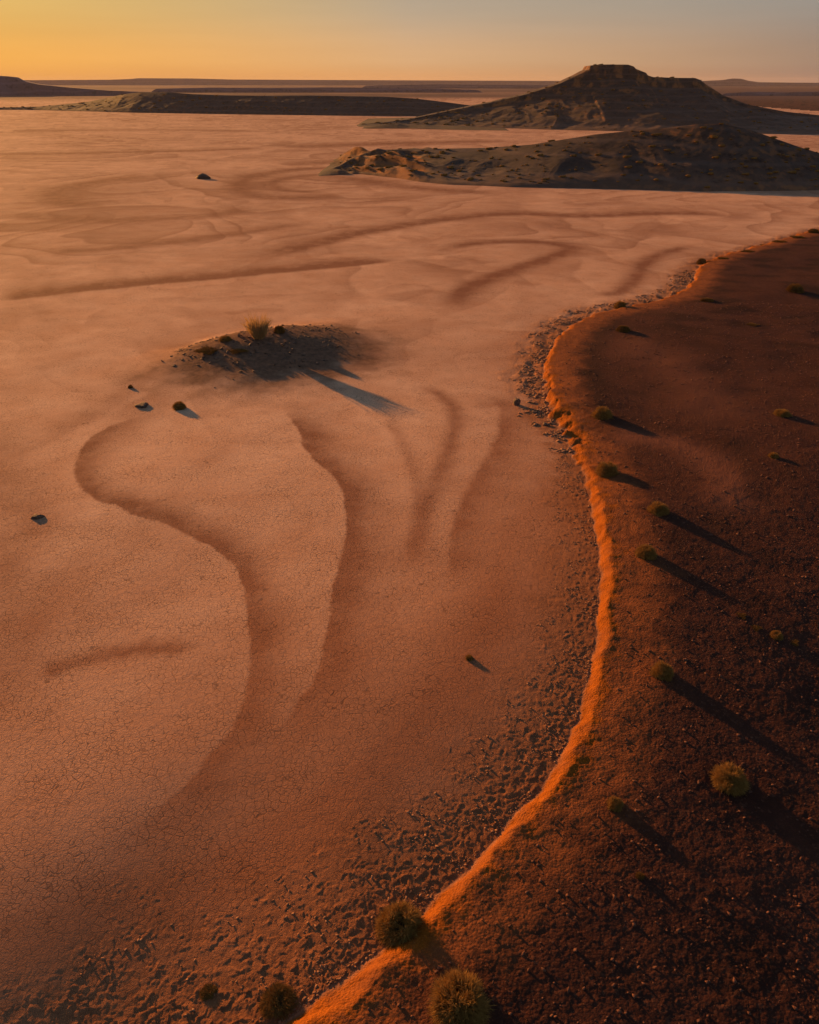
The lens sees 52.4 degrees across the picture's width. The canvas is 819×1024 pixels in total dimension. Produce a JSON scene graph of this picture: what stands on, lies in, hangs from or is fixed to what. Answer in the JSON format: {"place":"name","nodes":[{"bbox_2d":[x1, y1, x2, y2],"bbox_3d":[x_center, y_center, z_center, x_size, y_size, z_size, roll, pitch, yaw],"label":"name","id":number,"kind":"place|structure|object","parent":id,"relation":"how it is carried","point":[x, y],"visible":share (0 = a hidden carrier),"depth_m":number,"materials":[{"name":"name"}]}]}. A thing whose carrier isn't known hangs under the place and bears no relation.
{"place":"outdoors","nodes":[
{"label":"outdoors","id":0,"kind":"place"},
{"bbox_2d":[0,92,469,115],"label":"ridge","id":1,"kind":"structure","parent":0,"point":[310,104],"depth_m":459.79,"materials":[{"name":"brown stone"}]},
{"bbox_2d":[24,78,558,84],"bbox_3d":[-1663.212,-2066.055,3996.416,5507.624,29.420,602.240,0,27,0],"label":"distant plateau","id":2,"kind":"structure","parent":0,"point":[163,81],"depth_m":3731.17,"materials":[{"name":"stone"}]},
{"bbox_2d":[0,85,818,1023],"bbox_3d":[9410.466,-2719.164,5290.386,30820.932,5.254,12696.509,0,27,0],"label":"ground","id":3,"kind":"structure","parent":0,"point":[248,619],"depth_m":29.93,"materials":[{"name":"brown sand"}]},
{"bbox_2d":[30,514,44,518],"bbox_3d":[-15.329,0.194,34.303,0.446,0.172,0.374,9,29,17],"label":"rock","id":4,"kind":"object","parent":3,"relation":"on","point":[36,516],"visible":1,"depth_m":34.22,"materials":[{"name":"beige stone"}]},
{"bbox_2d":[0,76,137,95],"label":"distant mesa","id":5,"kind":"structure","parent":3,"relation":"on","point":[13,86],"depth_m":1034.04,"materials":[{"name":"stone"}]},
{"bbox_2d":[134,402,148,407],"bbox_3d":[-14.841,-5.917,46.142,0.751,0.204,0.690,6,28,12],"label":"rock","id":6,"kind":"object","parent":3,"relation":"on","point":[142,405],"visible":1,"depth_m":46.00,"materials":[{"name":"beige stone"}]},
{"bbox_2d":[172,401,185,409],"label":"shrub","id":7,"kind":"object","parent":3,"relation":"on","point":[178,405],"visible":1,"depth_m":45.69,"materials":[{"name":"green plant"}]},
{"bbox_2d":[195,173,210,178],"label":"rock","id":8,"kind":"object","parent":3,"relation":"on","point":[202,176],"visible":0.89,"depth_m":153.46,"materials":[{"name":"stone"}]},
{"bbox_2d":[193,346,219,354],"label":"shrub","id":9,"kind":"object","parent":3,"relation":"on","point":[206,349],"visible":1,"depth_m":52.81,"materials":[{"name":"green plant"}]},
{"bbox_2d":[198,983,216,1000],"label":"shrub","id":10,"kind":"object","parent":3,"relation":"on","point":[211,989],"visible":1,"depth_m":17.00,"materials":[{"name":"green plant"}]},
{"bbox_2d":[218,335,231,342],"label":"shrub","id":11,"kind":"object","parent":3,"relation":"on","point":[228,338],"visible":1,"depth_m":53.92,"materials":[{"name":"green plant"}]},
{"bbox_2d":[228,348,247,353],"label":"grass tuft","id":12,"kind":"object","parent":3,"relation":"on","point":[236,350],"visible":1,"depth_m":52.64,"materials":[{"name":"green plant"}]},
{"bbox_2d":[240,311,276,339],"bbox_3d":[-9.784,-12.143,53.996,2.566,1.942,2.256,-4,28,-7],"label":"grass tussock","id":13,"kind":"object","parent":3,"relation":"on","point":[254,328],"depth_m":53.85,"materials":[{"name":"plant"}]},
{"bbox_2d":[161,324,359,387],"bbox_3d":[-9.077,-11.218,54.994,13.805,1.251,10.822,-22,35,-36],"label":"mound rubble","id":14,"kind":"object","parent":3,"relation":"on","point":[215,353],"visible":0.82,"depth_m":53.84,"materials":[{"name":"brown stone"}]},
{"bbox_2d":[257,980,298,1020],"bbox_3d":[-2.636,9.790,16.747,0.972,0.272,0.914,2,27,3],"label":"shrub","id":15,"kind":"object","parent":3,"relation":"on","point":[276,998],"visible":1,"depth_m":16.70,"materials":[{"name":"green plant"}]},
{"bbox_2d":[274,326,284,333],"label":"shrub","id":16,"kind":"object","parent":3,"relation":"on","point":[278,329],"visible":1,"depth_m":55.36,"materials":[{"name":"green plant"}]},
{"bbox_2d":[152,87,480,91],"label":"distant rise","id":17,"kind":"structure","parent":3,"relation":"on","point":[343,89],"depth_m":1337.06,"materials":[{"name":"brown stone"}]},
{"bbox_2d":[80,270,694,1023],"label":"mud crumbs","id":18,"kind":"object","parent":3,"relation":"on","point":[544,352],"visible":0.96,"depth_m":29.08,"materials":[{"name":"brown soil"}]},
{"bbox_2d":[372,897,425,951],"bbox_3d":[-0.183,8.847,17.993,1.329,0.726,1.321,-21,34,-34],"label":"shrub","id":19,"kind":"object","parent":3,"relation":"on","point":[399,922],"visible":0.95,"depth_m":17.94,"materials":[{"name":"green plant"}]},
{"bbox_2d":[10,64,818,187],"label":"scrub","id":20,"kind":"object","parent":3,"relation":"on","point":[627,156],"visible":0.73,"depth_m":154.84,"materials":[{"name":"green plant"}]},
{"bbox_2d":[362,124,508,130],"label":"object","id":21,"kind":"structure","parent":3,"relation":"on","point":[397,126],"depth_m":317.31,"materials":[{"name":"brown sand"}]},
{"bbox_2d":[362,84,548,88],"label":"distant rise","id":22,"kind":"structure","parent":3,"relation":"on","point":[445,86],"depth_m":2047.02,"materials":[{"name":"brown stone"}]},
{"bbox_2d":[426,966,495,1023],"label":"shrub","id":23,"kind":"object","parent":3,"relation":"on","point":[466,1001],"visible":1,"depth_m":16.11,"materials":[{"name":"green plant"}]},
{"bbox_2d":[465,654,473,660],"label":"shrub","id":24,"kind":"object","parent":3,"relation":"on","point":[469,657],"visible":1,"depth_m":25.94,"materials":[{"name":"green plant"}]},
{"bbox_2d":[513,397,520,405],"bbox_3d":[5.977,-6.114,46.406,0.416,0.475,0.420,-11,29,-20],"label":"rock","id":25,"kind":"object","parent":3,"relation":"on","point":[516,401],"visible":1,"depth_m":46.26,"materials":[{"name":"beige stone"}]},
{"bbox_2d":[356,64,818,134],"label":"mesa","id":26,"kind":"structure","parent":3,"relation":"on","point":[588,84],"depth_m":325.13,"materials":[{"name":"brown stone"}]},
{"bbox_2d":[590,406,613,419],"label":"shrub","id":27,"kind":"object","parent":3,"relation":"on","point":[602,412],"visible":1,"depth_m":43.29,"materials":[{"name":"green plant"}]},
{"bbox_2d":[594,461,618,477],"bbox_3d":[8.877,-1.980,37.429,1.233,0.662,1.289,16,32,29],"label":"shrub","id":28,"kind":"object","parent":3,"relation":"on","point":[607,469],"visible":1,"depth_m":37.28,"materials":[{"name":"green plant"}]},
{"bbox_2d":[607,796,623,812],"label":"shrub","id":29,"kind":"object","parent":3,"relation":"on","point":[614,802],"visible":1,"depth_m":20.80,"materials":[{"name":"green plant"}]},
{"bbox_2d":[613,300,625,308],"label":"shrub","id":30,"kind":"object","parent":3,"relation":"on","point":[617,304],"visible":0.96,"depth_m":65.83,"materials":[{"name":"green plant"}]},
{"bbox_2d":[616,325,629,332],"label":"shrub","id":31,"kind":"object","parent":3,"relation":"on","point":[622,328],"visible":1,"depth_m":58.64,"materials":[{"name":"green plant"}]},
{"bbox_2d":[635,871,644,879],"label":"shrub","id":32,"kind":"object","parent":3,"relation":"on","point":[640,875],"visible":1,"depth_m":19.15,"materials":[{"name":"green plant"}]},
{"bbox_2d":[634,544,656,560],"bbox_3d":[8.791,1.430,30.877,1.008,0.500,0.937,20,33,33],"label":"shrub","id":33,"kind":"object","parent":3,"relation":"on","point":[646,551],"visible":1,"depth_m":30.77,"materials":[{"name":"green plant"}]},
{"bbox_2d":[647,501,669,516],"bbox_3d":[10.128,-0.220,33.855,1.064,0.490,1.058,-5,28,-9],"label":"shrub","id":34,"kind":"object","parent":3,"relation":"on","point":[657,508],"visible":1,"depth_m":33.67,"materials":[{"name":"green plant"}]},
{"bbox_2d":[648,659,673,681],"bbox_3d":[7.616,4.735,25.098,0.864,0.493,0.827,-2,27,-4],"label":"shrub","id":35,"kind":"object","parent":3,"relation":"on","point":[661,670],"visible":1,"depth_m":25.00,"materials":[{"name":"green plant"}]},
{"bbox_2d":[696,258,705,264],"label":"shrub","id":36,"kind":"object","parent":3,"relation":"on","point":[702,261],"visible":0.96,"depth_m":81.96,"materials":[{"name":"green plant"}]},
{"bbox_2d":[699,297,714,301],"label":"shrub","id":37,"kind":"object","parent":3,"relation":"on","point":[704,299],"visible":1,"depth_m":66.63,"materials":[{"name":"green plant"}]},
{"bbox_2d":[709,761,750,795],"bbox_3d":[8.358,6.832,21.663,1.176,0.609,1.169,23,35,37],"label":"shrub","id":38,"kind":"object","parent":3,"relation":"on","point":[730,778],"visible":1,"depth_m":21.52,"materials":[{"name":"green plant"}]},
{"bbox_2d":[736,612,746,619],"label":"grass tuft","id":39,"kind":"object","parent":3,"relation":"on","point":[742,614],"visible":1,"depth_m":27.98,"materials":[{"name":"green plant"}]},
{"bbox_2d":[722,92,818,95],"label":"distant rise","id":40,"kind":"structure","parent":3,"relation":"on","point":[774,94],"depth_m":1026.82,"materials":[{"name":"brown stone"}]},
{"bbox_2d":[768,451,779,458],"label":"shrub","id":41,"kind":"object","parent":3,"relation":"on","point":[774,455],"visible":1,"depth_m":39.10,"materials":[{"name":"green plant"}]},
{"bbox_2d":[768,630,782,640],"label":"shrub","id":42,"kind":"object","parent":3,"relation":"on","point":[775,634],"visible":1,"depth_m":27.08,"materials":[{"name":"green plant"}]},
{"bbox_2d":[772,240,786,242],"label":"grass tuft","id":43,"kind":"object","parent":3,"relation":"on","point":[780,241],"visible":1,"depth_m":91.40,"materials":[{"name":"green plant"}]},
{"bbox_2d":[773,408,792,417],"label":"shrub","id":44,"kind":"object","parent":3,"relation":"on","point":[782,413],"visible":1,"depth_m":44.24,"materials":[{"name":"green plant"}]},
{"bbox_2d":[785,283,804,293],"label":"shrub","id":45,"kind":"object","parent":3,"relation":"on","point":[797,288],"visible":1,"depth_m":69.84,"materials":[{"name":"green plant"}]},
{"bbox_2d":[791,639,798,645],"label":"grass tuft","id":46,"kind":"object","parent":3,"relation":"on","point":[795,642],"visible":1,"depth_m":27.01,"materials":[{"name":"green plant"}]},
{"bbox_2d":[790,235,804,237],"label":"grass tuft","id":47,"kind":"object","parent":3,"relation":"on","point":[796,236],"visible":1,"depth_m":93.89,"materials":[{"name":"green plant"}]},
{"bbox_2d":[808,228,818,232],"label":"grass tuft","id":48,"kind":"object","parent":3,"relation":"on","point":[812,230],"visible":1,"depth_m":96.87,"materials":[{"name":"green plant"}]},
{"bbox_2d":[0,0,818,82],"label":"sky","id":49,"kind":"structure","parent":0,"point":[449,40],"materials":[{"name":"orange"}]},
{"bbox_2d":[318,124,818,191],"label":"hill","id":50,"kind":"structure","parent":0,"point":[555,160],"depth_m":145.97,"materials":[{"name":"brown stone"}]},
{"bbox_2d":[368,301,818,1023],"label":"gravel","id":51,"kind":"structure","parent":0,"point":[682,655],"depth_m":25.98,"materials":[{"name":"brown gravel"}]},
{"bbox_2d":[702,78,818,85],"bbox_3d":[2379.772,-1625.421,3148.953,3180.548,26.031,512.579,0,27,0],"label":"distant range","id":52,"kind":"structure","parent":0,"point":[734,82],"depth_m":2933.14,"materials":[{"name":"brown stone"}]}
]}

